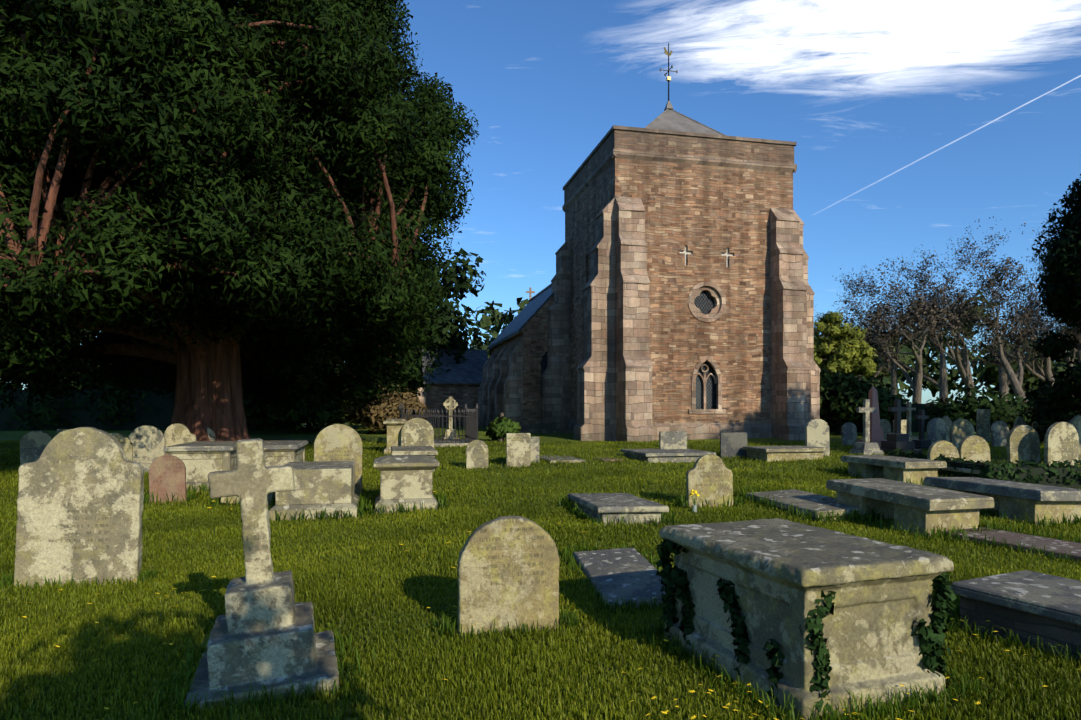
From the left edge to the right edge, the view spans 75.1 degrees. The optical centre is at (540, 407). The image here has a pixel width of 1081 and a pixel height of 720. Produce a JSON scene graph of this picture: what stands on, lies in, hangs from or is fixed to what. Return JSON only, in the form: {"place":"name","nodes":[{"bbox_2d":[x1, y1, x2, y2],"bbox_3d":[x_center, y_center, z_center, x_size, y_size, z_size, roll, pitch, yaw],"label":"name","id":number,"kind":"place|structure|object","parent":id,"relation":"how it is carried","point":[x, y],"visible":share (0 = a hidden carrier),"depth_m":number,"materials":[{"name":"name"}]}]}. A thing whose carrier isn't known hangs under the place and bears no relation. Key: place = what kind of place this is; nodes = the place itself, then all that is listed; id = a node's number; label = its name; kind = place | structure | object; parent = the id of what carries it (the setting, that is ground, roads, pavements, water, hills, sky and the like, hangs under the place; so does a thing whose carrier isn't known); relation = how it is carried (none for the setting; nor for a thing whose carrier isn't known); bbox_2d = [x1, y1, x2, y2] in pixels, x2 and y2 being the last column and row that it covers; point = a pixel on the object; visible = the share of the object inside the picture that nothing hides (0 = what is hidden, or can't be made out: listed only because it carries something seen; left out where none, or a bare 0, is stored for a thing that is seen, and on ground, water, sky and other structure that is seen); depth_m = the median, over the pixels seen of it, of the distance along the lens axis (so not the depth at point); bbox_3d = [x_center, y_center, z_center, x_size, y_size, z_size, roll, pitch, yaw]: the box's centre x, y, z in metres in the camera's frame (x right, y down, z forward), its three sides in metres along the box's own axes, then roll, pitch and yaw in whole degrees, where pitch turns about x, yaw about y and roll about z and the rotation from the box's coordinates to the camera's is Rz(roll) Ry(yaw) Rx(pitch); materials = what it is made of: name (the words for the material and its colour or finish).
{"place":"outdoors","nodes":[
{"label":"outdoors","id":0,"kind":"place"},
{"bbox_2d":[491,295,553,424],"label":"church aisle walls","id":1,"kind":"structure","parent":0,"point":[534,335],"depth_m":30.93,"materials":[{"name":"grey stone"}]},
{"bbox_2d":[0,418,1080,719],"bbox_3d":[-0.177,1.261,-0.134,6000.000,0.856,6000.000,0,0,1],"label":"ground","id":2,"kind":"structure","parent":0,"point":[312,434],"depth_m":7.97,"materials":[{"name":"green plant"}]},
{"bbox_2d":[20,430,52,465],"bbox_3d":[-11.573,1.015,16.199,0.700,0.960,0.100,0,3,-13],"label":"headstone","id":3,"kind":"object","parent":2,"relation":"on","point":[33,444],"visible":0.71,"depth_m":16.13,"materials":[{"name":"grey stone"}]},
{"bbox_2d":[14,427,144,587],"bbox_3d":[-4.300,0.955,6.590,1.037,1.544,0.152,1,-3,-13],"label":"headstone","id":4,"kind":"object","parent":2,"relation":"on","point":[80,500],"visible":0.9,"depth_m":6.53,"materials":[{"name":"beige stone"}]},
{"bbox_2d":[110,433,132,460],"bbox_3d":[-9.300,1.040,15.365,0.700,0.960,0.100,0,1,-13],"label":"headstone","id":5,"kind":"object","parent":2,"relation":"on","point":[125,442],"visible":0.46,"depth_m":15.37,"materials":[{"name":"stone"}]},
{"bbox_2d":[128,425,165,472],"bbox_3d":[-8.729,0.960,15.581,0.750,1.110,0.100,0,-3,-13],"label":"headstone","id":6,"kind":"object","parent":2,"relation":"on","point":[149,443],"visible":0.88,"depth_m":15.54,"materials":[{"name":"beige stone"}]},
{"bbox_2d":[0,372,317,430],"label":"boundary hedge","id":7,"kind":"object","parent":2,"relation":"on","point":[161,420],"depth_m":33.42,"materials":[{"name":"green plant"}]},
{"bbox_2d":[149,455,186,502],"bbox_3d":[-6.180,1.212,11.656,0.550,0.840,0.080,-3,-6,-13],"label":"brown stone","id":8,"kind":"object","parent":2,"relation":"on","point":[167,474],"visible":0.83,"depth_m":11.62,"materials":[{"name":"stone"}]},
{"bbox_2d":[164,423,195,454],"bbox_3d":[-8.550,0.930,16.566,0.800,1.101,0.100,0,2,-13],"label":"headstone","id":9,"kind":"object","parent":2,"relation":"on","point":[176,433],"visible":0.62,"depth_m":16.51,"materials":[{"name":"beige stone"}]},
{"bbox_2d":[163,441,236,492],"bbox_3d":[-6.428,1.138,13.758,1.180,0.860,2.080,0,0,-13],"label":"chest tomb","id":10,"kind":"object","parent":2,"relation":"on","point":[201,460],"visible":0.44,"depth_m":12.83,"materials":[{"name":"grey stone"}]},
{"bbox_2d":[207,427,215,440],"bbox_3d":[-8.549,0.962,17.780,0.600,0.960,0.100,0,-2,-13],"label":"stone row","id":11,"kind":"object","parent":2,"relation":"on","point":[211,435],"visible":0.21,"depth_m":17.79,"materials":[{"name":"stone"}]},
{"bbox_2d":[0,0,478,440],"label":"yew tree","id":12,"kind":"object","parent":2,"relation":"on","point":[152,48],"depth_m":13.24,"materials":[{"name":"green plant"}]},
{"bbox_2d":[220,492,274,504],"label":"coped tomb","id":13,"kind":"object","parent":2,"relation":"on","point":[269,495],"visible":0.06,"depth_m":11.24,"materials":[{"name":"stone"}]},
{"bbox_2d":[38,248,485,425],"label":"trees","id":14,"kind":"object","parent":2,"relation":"on","point":[451,340],"visible":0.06,"depth_m":42.25,"materials":[{"name":"green plant"}]},
{"bbox_2d":[185,439,339,710],"bbox_3d":[-1.726,0.953,4.306,0.831,1.520,0.834,-4,3,-19],"label":"cross monument","id":15,"kind":"object","parent":2,"relation":"on","point":[262,630],"visible":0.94,"depth_m":4.15,"materials":[{"name":"grey stone"}]},
{"bbox_2d":[263,440,307,465],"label":"chest tomb","id":16,"kind":"object","parent":2,"relation":"on","point":[280,452],"visible":0.27,"depth_m":14.06,"materials":[{"name":"beige stone"}]},
{"bbox_2d":[269,461,359,520],"bbox_3d":[-3.442,1.264,10.896,1.210,0.740,1.660,0,0,-13],"label":"pedestal tomb","id":17,"kind":"object","parent":2,"relation":"on","point":[322,485],"visible":0.79,"depth_m":10.18,"materials":[{"name":"beige stone"}]},
{"bbox_2d":[300,371,361,427],"bbox_3d":[-10.039,-0.232,34.119,5.650,3.283,5.634,0,0,1],"label":"shrub","id":18,"kind":"object","parent":2,"relation":"on","point":[347,421],"depth_m":32.64,"materials":[{"name":"plant"}]},
{"bbox_2d":[314,424,361,493],"bbox_3d":[-3.393,0.953,11.805,0.780,1.340,0.100,0,-2,-13],"label":"gravestone","id":19,"kind":"object","parent":2,"relation":"on","point":[338,442],"visible":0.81,"depth_m":11.78,"materials":[{"name":"beige stone"}]},
{"bbox_2d":[324,378,407,427],"bbox_3d":[-9.585,-0.183,38.046,5.651,3.168,5.030,0,0,1],"label":"shrub","id":20,"kind":"object","parent":2,"relation":"on","point":[389,391],"depth_m":38.21,"materials":[{"name":"plant"}]},
{"bbox_2d":[344,385,430,433],"bbox_3d":[-6.556,0.110,29.907,3.650,2.607,4.174,0,0,1],"label":"shrub","id":21,"kind":"object","parent":2,"relation":"on","point":[372,419],"depth_m":29.14,"materials":[{"name":"brown plant"}]},
{"bbox_2d":[383,419,406,454],"bbox_3d":[-4.109,0.842,19.956,0.700,1.030,0.700,0,0,-13],"label":"pedestal","id":22,"kind":"object","parent":2,"relation":"on","point":[394,427],"visible":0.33,"depth_m":19.69,"materials":[{"name":"beige stone"}]},
{"bbox_2d":[373,455,438,513],"bbox_3d":[-2.122,1.199,11.076,0.980,0.860,0.980,0,0,-13],"label":"pedestal tomb","id":23,"kind":"object","parent":2,"relation":"on","point":[406,478],"visible":0.92,"depth_m":10.68,"materials":[{"name":"beige stone"}]},
{"bbox_2d":[391,446,437,471],"bbox_3d":[-2.982,1.215,16.458,1.000,0.510,2.000,0,0,-13],"label":"tomb","id":24,"kind":"object","parent":2,"relation":"on","point":[430,451],"visible":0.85,"depth_m":15.61,"materials":[{"name":"grey stone"}]},
{"bbox_2d":[401,418,433,447],"bbox_3d":[-3.433,0.837,19.638,0.900,1.080,0.100,0,-2,-13],"label":"gravestone","id":25,"kind":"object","parent":2,"relation":"on","point":[417,431],"depth_m":19.59,"materials":[{"name":"beige stone"}]},
{"bbox_2d":[399,403,478,446],"bbox_3d":[-3.441,0.560,23.272,2.420,1.400,3.120,0,0,-13],"label":"iron railing","id":26,"kind":"object","parent":2,"relation":"on","point":[471,424],"visible":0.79,"depth_m":22.32,"materials":[{"name":"black metal"}]},
{"bbox_2d":[443,397,458,438],"bbox_3d":[-3.144,0.424,24.557,0.594,1.590,0.594,0,0,-13],"label":"celtic cross","id":27,"kind":"object","parent":2,"relation":"on","point":[448,402],"visible":0.92,"depth_m":24.49,"materials":[{"name":"stone"}]},
{"bbox_2d":[466,440,487,468],"bbox_3d":[-1.482,1.121,16.443,0.520,0.720,0.100,0,-3,-13],"label":"stone","id":28,"kind":"object","parent":2,"relation":"on","point":[476,453],"visible":0.85,"depth_m":16.39,"materials":[{"name":"beige stone"}]},
{"bbox_2d":[415,283,553,432],"bbox_3d":[-0.328,-3.290,40.107,13.100,9.960,18.150,0,0,-13],"label":"church nave","id":29,"kind":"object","parent":2,"relation":"on","point":[491,386],"visible":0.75,"depth_m":37.99,"materials":[{"name":"grey stone"}]},
{"bbox_2d":[485,413,520,441],"bbox_3d":[-1.267,0.841,23.944,1.251,1.304,1.217,0,0,1],"label":"shrub","id":30,"kind":"object","parent":2,"relation":"on","point":[498,427],"depth_m":23.67,"materials":[{"name":"green plant"}]},
{"bbox_2d":[457,515,559,634],"bbox_3d":[-0.238,1.275,5.289,0.772,0.910,0.128,0,2,-13],"label":"round headstone","id":31,"kind":"object","parent":2,"relation":"on","point":[508,568],"visible":0.81,"depth_m":5.23,"materials":[{"name":"beige stone"}]},
{"bbox_2d":[506,433,530,466],"bbox_3d":[-0.524,1.043,16.640,0.580,0.860,0.100,0,-2,-13],"label":"gravestone","id":32,"kind":"object","parent":2,"relation":"on","point":[518,449],"visible":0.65,"depth_m":16.59,"materials":[{"name":"beige stone"}]},
{"bbox_2d":[531,437,539,462],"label":"gravestone","id":33,"kind":"object","parent":2,"relation":"on","point":[535,441],"visible":0.21,"depth_m":17.32,"materials":[{"name":"stone"}]},
{"bbox_2d":[0,290,1080,403],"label":"tree line","id":34,"kind":"object","parent":2,"relation":"on","point":[988,375],"visible":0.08,"depth_m":94.23,"materials":[{"name":"green plant"}]},
{"bbox_2d":[22,485,1080,719],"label":"wildflowers","id":35,"kind":"object","parent":2,"relation":"on","point":[694,716],"visible":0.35,"depth_m":4.16,"materials":[{"name":"yellow plant"}]},
{"bbox_2d":[539,455,585,462],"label":"ledger stone","id":36,"kind":"object","parent":2,"relation":"on","point":[567,458],"visible":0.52,"depth_m":17.41,"materials":[{"name":"stone"}]},
{"bbox_2d":[593,457,621,461],"bbox_3d":[1.732,1.339,18.051,0.550,0.050,0.800,0,0,-13],"label":"flat marker","id":37,"kind":"object","parent":2,"relation":"on","point":[612,460],"visible":0.5,"depth_m":17.71,"materials":[{"name":"stone"}]},
{"bbox_2d":[567,493,668,525],"bbox_3d":[1.089,1.502,10.396,1.010,0.300,1.910,1,-2,-10],"label":"ledger","id":38,"kind":"object","parent":2,"relation":"on","point":[598,506],"visible":0.77,"depth_m":9.63,"materials":[{"name":"grey stone"}]},
{"bbox_2d":[573,548,666,609],"bbox_3d":[0.789,1.603,6.728,0.691,0.095,1.789,-3,2,-7],"label":"ledger stone","id":39,"kind":"object","parent":2,"relation":"on","point":[628,573],"visible":0.77,"depth_m":6.58,"materials":[{"name":"grey stone"}]},
{"bbox_2d":[621,449,715,462],"bbox_3d":[3.331,1.271,18.567,1.900,0.250,1.900,0,0,-13],"label":"ledger tomb","id":40,"kind":"object","parent":2,"relation":"on","point":[671,455],"visible":0.77,"depth_m":17.78,"materials":[{"name":"grey stone"}]},
{"bbox_2d":[659,431,686,448],"bbox_3d":[3.643,1.022,19.309,0.780,0.720,0.100,0,-1,-13],"label":"stone by tower","id":41,"kind":"object","parent":2,"relation":"on","point":[672,439],"visible":0.6,"depth_m":19.26,"materials":[{"name":"grey stone"}]},
{"bbox_2d":[540,43,820,441],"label":"church tower","id":42,"kind":"structure","parent":2,"relation":"on","point":[614,383],"depth_m":25.36,"materials":[{"name":"brown stone"}]},
{"bbox_2d":[689,490,698,511],"bbox_3d":[2.315,1.417,10.563,0.135,0.345,0.138,0,0,-13],"label":"flower jar","id":43,"kind":"object","parent":2,"relation":"on","point":[694,507],"visible":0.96,"depth_m":10.54,"materials":[{"name":"clear glass"}]},
{"bbox_2d":[686,454,732,507],"bbox_3d":[2.664,1.190,11.090,0.772,0.908,0.118,0,-2,-13],"label":"headstone","id":44,"kind":"object","parent":2,"relation":"on","point":[709,477],"visible":0.75,"depth_m":11.04,"materials":[{"name":"beige stone"}]},
{"bbox_2d":[720,432,746,457],"bbox_3d":[5.175,1.037,18.827,0.780,0.720,0.060,0,-2,-13],"label":"gravestone","id":45,"kind":"object","parent":2,"relation":"on","point":[732,444],"visible":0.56,"depth_m":18.79,"materials":[{"name":"grey stone"}]},
{"bbox_2d":[742,446,827,461],"bbox_3d":[6.364,1.221,18.357,1.750,0.360,1.200,0,0,-13],"label":"tomb","id":46,"kind":"object","parent":2,"relation":"on","point":[775,453],"visible":0.79,"depth_m":17.88,"materials":[{"name":"beige stone"}]},
{"bbox_2d":[746,489,860,520],"bbox_3d":[4.122,1.529,10.933,0.950,0.200,1.950,-3,2,-14],"label":"ledger","id":47,"kind":"object","parent":2,"relation":"on","point":[809,501],"visible":0.52,"depth_m":10.69,"materials":[{"name":"grey stone"}]},
{"bbox_2d":[659,518,953,719],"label":"chest tomb","id":48,"kind":"object","parent":2,"relation":"on","point":[781,574],"visible":0.85,"depth_m":4.05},
{"bbox_2d":[655,530,956,718],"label":"ivy","id":49,"kind":"object","parent":48,"relation":"on","point":[932,640],"visible":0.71,"depth_m":4.09,"materials":[{"name":"green plant"}]},
{"bbox_2d":[805,419,829,455],"bbox_3d":[7.452,0.852,18.930,0.680,1.080,0.100,0,-2,-13],"label":"gravestone","id":50,"kind":"object","parent":2,"relation":"on","point":[816,432],"visible":0.81,"depth_m":18.89,"materials":[{"name":"beige stone"}]},
{"bbox_2d":[814,310,877,382],"bbox_3d":[16.659,-2.025,39.632,4.273,6.839,4.194,0,0,1],"label":"tree","id":51,"kind":"object","parent":2,"relation":"on","point":[848,357],"depth_m":38.44,"materials":[{"name":"green plant"}]},
{"bbox_2d":[841,422,856,445],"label":"stone","id":52,"kind":"object","parent":2,"relation":"on","point":[848,433],"visible":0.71,"depth_m":22.23,"materials":[{"name":"grey stone"}]},
{"bbox_2d":[820,367,911,433],"bbox_3d":[12.260,-0.135,29.445,5.518,3.097,5.770,0,0,1],"label":"shrub","id":53,"kind":"object","parent":2,"relation":"on","point":[850,391],"depth_m":28.21,"materials":[{"name":"green plant"}]},
{"bbox_2d":[849,399,883,454],"bbox_3d":[9.034,0.567,19.496,0.692,1.570,0.692,0,0,-13],"label":"stone cross","id":54,"kind":"object","parent":2,"relation":"on","point":[866,446],"visible":0.9,"depth_m":19.43,"materials":[{"name":"grey stone"}]},
{"bbox_2d":[844,286,892,380],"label":"bare tree","id":55,"kind":"object","parent":2,"relation":"on","point":[878,372],"visible":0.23,"depth_m":55.73,"materials":[{"name":"brown plant"}]},
{"bbox_2d":[840,275,926,373],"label":"bare tree buds","id":56,"kind":"object","parent":55,"relation":"attached to","point":[873,294],"visible":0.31,"depth_m":56.10,"materials":[{"name":"plant"}]},
{"bbox_2d":[858,386,883,447],"bbox_3d":[10.237,0.316,21.637,0.600,1.960,0.600,0,0,-13],"label":"obelisk","id":57,"kind":"object","parent":2,"relation":"on","point":[876,433],"visible":0.69,"depth_m":21.50,"materials":[{"name":"grey stone"}]},
{"bbox_2d":[880,419,890,439],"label":"stone","id":58,"kind":"object","parent":2,"relation":"on","point":[885,424],"visible":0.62,"depth_m":23.40,"materials":[{"name":"stone"}]},
{"bbox_2d":[844,269,939,396],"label":"bare tree","id":59,"kind":"object","parent":2,"relation":"on","point":[893,371],"visible":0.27,"depth_m":64.72,"materials":[{"name":"brown plant"}]},
{"bbox_2d":[834,257,956,381],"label":"bare tree buds","id":60,"kind":"object","parent":59,"relation":"attached to","point":[848,276],"visible":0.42,"depth_m":62.95,"materials":[{"name":"plant"}]},
{"bbox_2d":[841,455,946,484],"bbox_3d":[7.199,1.288,14.447,0.950,0.480,1.900,0,0,-14],"label":"table tomb","id":61,"kind":"object","parent":2,"relation":"on","point":[913,470],"visible":0.79,"depth_m":13.88,"materials":[{"name":"grey stone"}]},
{"bbox_2d":[893,420,905,433],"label":"stone","id":62,"kind":"object","parent":2,"relation":"on","point":[903,426],"visible":0.42,"depth_m":25.39,"materials":[{"name":"stone"}]},
{"bbox_2d":[880,400,921,454],"bbox_3d":[9.892,0.572,19.476,0.850,1.560,0.850,0,0,-13],"label":"cross gravestone","id":63,"kind":"object","parent":2,"relation":"on","point":[897,438],"visible":0.85,"depth_m":19.39,"materials":[{"name":"grey stone"}]},
{"bbox_2d":[826,478,993,535],"bbox_3d":[5.067,1.389,9.834,1.000,0.530,2.000,0,2,-15],"label":"table tomb","id":64,"kind":"object","parent":2,"relation":"on","point":[921,507],"visible":0.81,"depth_m":9.21,"materials":[{"name":"grey stone"}]},
{"bbox_2d":[839,268,981,403],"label":"bare tree","id":65,"kind":"object","parent":2,"relation":"on","point":[916,384],"visible":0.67,"depth_m":45.84,"materials":[{"name":"brown plant"}]},
{"bbox_2d":[835,257,990,390],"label":"bare tree buds","id":66,"kind":"object","parent":65,"relation":"attached to","point":[879,314],"visible":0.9,"depth_m":44.48,"materials":[{"name":"brown plant"}]},
{"bbox_2d":[906,402,917,440],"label":"cross gravestone","id":67,"kind":"object","parent":2,"relation":"on","point":[908,419],"visible":0.48,"depth_m":22.18,"materials":[{"name":"stone"}]},
{"bbox_2d":[912,410,930,448],"bbox_3d":[11.393,0.693,21.017,0.500,1.220,0.500,0,0,-13],"label":"cross gravestone","id":68,"kind":"object","parent":2,"relation":"on","point":[921,442],"visible":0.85,"depth_m":20.95,"materials":[{"name":"black stone"}]},
{"bbox_2d":[863,232,992,402],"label":"bare tree","id":69,"kind":"object","parent":2,"relation":"on","point":[942,385],"visible":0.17,"depth_m":62.04,"materials":[{"name":"brown plant"}]},
{"bbox_2d":[863,217,1010,362],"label":"bare tree buds","id":70,"kind":"object","parent":69,"relation":"attached to","point":[963,263],"visible":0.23,"depth_m":63.09,"materials":[{"name":"plant"}]},
{"bbox_2d":[926,418,945,444],"bbox_3d":[11.812,0.819,20.986,0.600,1.010,0.100,0,2,-13],"label":"stone","id":71,"kind":"object","parent":2,"relation":"on","point":[936,429],"visible":0.75,"depth_m":20.93,"materials":[{"name":"grey stone"}]},
{"bbox_2d":[927,441,958,459],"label":"gravestone","id":72,"kind":"object","parent":2,"relation":"on","point":[936,449],"visible":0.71,"depth_m":14.62,"materials":[{"name":"beige stone"}]},
{"bbox_2d":[884,447,1006,478],"bbox_3d":[8.270,1.240,14.579,0.619,0.675,3.252,0,0,-12],"label":"ivy","id":73,"kind":"object","parent":2,"relation":"on","point":[911,453],"depth_m":14.02,"materials":[{"name":"green plant"}]},
{"bbox_2d":[941,416,951,441],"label":"stone","id":74,"kind":"object","parent":2,"relation":"on","point":[947,420],"visible":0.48,"depth_m":22.18,"materials":[{"name":"stone"}]},
{"bbox_2d":[891,260,1007,398],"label":"bare tree","id":75,"kind":"object","parent":2,"relation":"on","point":[965,373],"visible":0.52,"depth_m":51.72,"materials":[{"name":"brown plant"}]},
{"bbox_2d":[886,244,1029,384],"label":"bare tree buds","id":76,"kind":"object","parent":75,"relation":"attached to","point":[973,298],"visible":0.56,"depth_m":48.80,"materials":[{"name":"plant"}]},
{"bbox_2d":[824,384,1078,431],"bbox_3d":[25.266,0.311,30.569,32.323,3.041,3.569,0,0,6],"label":"boundary hedge","id":77,"kind":"object","parent":2,"relation":"on","point":[973,403],"depth_m":30.82,"materials":[{"name":"green plant"}]},
{"bbox_2d":[949,419,974,449],"bbox_3d":[12.060,0.842,20.116,0.780,1.020,0.100,0,-3,-13],"label":"stone","id":78,"kind":"object","parent":2,"relation":"on","point":[960,430],"visible":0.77,"depth_m":20.06,"materials":[{"name":"grey stone"}]},
{"bbox_2d":[938,466,987,476],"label":"chest tomb","id":79,"kind":"object","parent":2,"relation":"on","point":[963,470],"visible":0.08,"depth_m":13.71,"materials":[{"name":"stone"}]},
{"bbox_2d":[958,435,990,461],"bbox_3d":[9.234,1.061,14.972,0.740,0.920,0.100,-2,-3,-13],"label":"gravestone","id":80,"kind":"object","parent":2,"relation":"on","point":[973,447],"visible":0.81,"depth_m":14.93,"materials":[{"name":"beige stone"}]},
{"bbox_2d":[976,409,990,440],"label":"stone","id":81,"kind":"object","parent":2,"relation":"on","point":[983,423],"visible":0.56,"depth_m":24.66,"materials":[{"name":"grey stone"}]},
{"bbox_2d":[991,421,1008,446],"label":"stone","id":82,"kind":"object","parent":2,"relation":"on","point":[999,431],"visible":0.79,"depth_m":22.14,"materials":[{"name":"grey stone"}]},
{"bbox_2d":[924,477,1080,524],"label":"table tomb","id":83,"kind":"object","parent":2,"relation":"on","point":[1017,500],"visible":0.81,"depth_m":9.77,"materials":[{"name":"grey stone"}]},
{"bbox_2d":[961,309,1053,385],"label":"bare tree","id":84,"kind":"object","parent":2,"relation":"on","point":[1041,374],"visible":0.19,"depth_m":62.84,"materials":[{"name":"brown plant"}]},
{"bbox_2d":[951,302,1076,371],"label":"bare tree buds","id":85,"kind":"object","parent":84,"relation":"attached to","point":[974,364],"visible":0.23,"depth_m":64.77,"materials":[{"name":"plant"}]},
{"bbox_2d":[940,527,1080,561],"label":"grave slab","id":86,"kind":"structure","parent":2,"relation":"on","point":[1058,546],"depth_m":8.19,"materials":[{"name":"grey stone"}]},
{"bbox_2d":[950,570,1080,661],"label":"tomb","id":87,"kind":"object","parent":2,"relation":"on","point":[1028,605],"visible":0.69,"depth_m":4.93,"materials":[{"name":"grey stone"}]},
{"bbox_2d":[967,242,1067,402],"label":"bare tree","id":88,"kind":"object","parent":2,"relation":"on","point":[1016,383],"visible":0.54,"depth_m":49.55,"materials":[{"name":"brown plant"}]},
{"bbox_2d":[954,230,1080,393],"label":"bare tree buds","id":89,"kind":"object","parent":88,"relation":"attached to","point":[1015,329],"visible":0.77,"depth_m":49.89,"materials":[{"name":"plant"}]},
{"bbox_2d":[1013,417,1025,427],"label":"stone","id":90,"kind":"object","parent":2,"relation":"on","point":[1019,421],"visible":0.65,"depth_m":24.11,"materials":[{"name":"stone"}]},
{"bbox_2d":[1006,425,1039,465],"bbox_3d":[11.245,0.943,16.377,0.850,1.060,0.100,0,-2,-13],"label":"stone","id":91,"kind":"object","parent":2,"relation":"on","point":[1022,442],"visible":0.83,"depth_m":16.32,"materials":[{"name":"beige stone"}]},
{"bbox_2d":[971,459,1080,488],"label":"ivy","id":92,"kind":"object","parent":2,"relation":"on","point":[1031,463],"depth_m":12.98,"materials":[{"name":"green plant"}]},
{"bbox_2d":[972,267,1080,400],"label":"bare tree","id":93,"kind":"object","parent":2,"relation":"on","point":[1004,382],"visible":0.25,"depth_m":59.18,"materials":[{"name":"brown plant"}]},
{"bbox_2d":[966,257,1080,368],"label":"bare tree buds","id":94,"kind":"object","parent":93,"relation":"attached to","point":[1029,306],"visible":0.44,"depth_m":57.22,"materials":[{"name":"plant"}]},
{"bbox_2d":[1034,422,1047,439],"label":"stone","id":95,"kind":"object","parent":2,"relation":"on","point":[1040,427],"depth_m":24.30,"materials":[{"name":"stone"}]},
{"bbox_2d":[1019,174,1080,441],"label":"conifer","id":96,"kind":"object","parent":2,"relation":"on","point":[1062,281],"depth_m":22.81,"materials":[{"name":"green plant"}]},
{"bbox_2d":[1032,222,1080,366],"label":"bare tree","id":97,"kind":"object","parent":2,"relation":"on","point":[1078,357],"visible":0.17,"depth_m":56.39,"materials":[{"name":"brown plant"}]},
{"bbox_2d":[1021,221,1080,359],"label":"bare tree buds","id":98,"kind":"object","parent":97,"relation":"attached to","point":[1070,331],"visible":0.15,"depth_m":57.51,"materials":[{"name":"plant"}]},
{"bbox_2d":[1044,422,1078,465],"bbox_3d":[11.778,0.907,15.896,0.850,1.160,0.100,0,1,-13],"label":"stone","id":99,"kind":"object","parent":2,"relation":"on","point":[1061,441],"visible":0.73,"depth_m":15.84,"materials":[{"name":"beige stone"}]},
{"bbox_2d":[1070,415,1080,463],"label":"stone","id":100,"kind":"object","parent":2,"relation":"on","point":[1075,421],"visible":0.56,"depth_m":16.98,"materials":[{"name":"stone"}]},
{"bbox_2d":[23,0,1080,403],"label":"sky","id":101,"kind":"structure","parent":0,"point":[912,123],"materials":[{"name":"blue"}]},
{"bbox_2d":[565,158,792,422],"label":"church tower walls","id":102,"kind":"structure","parent":0,"point":[706,215],"depth_m":25.68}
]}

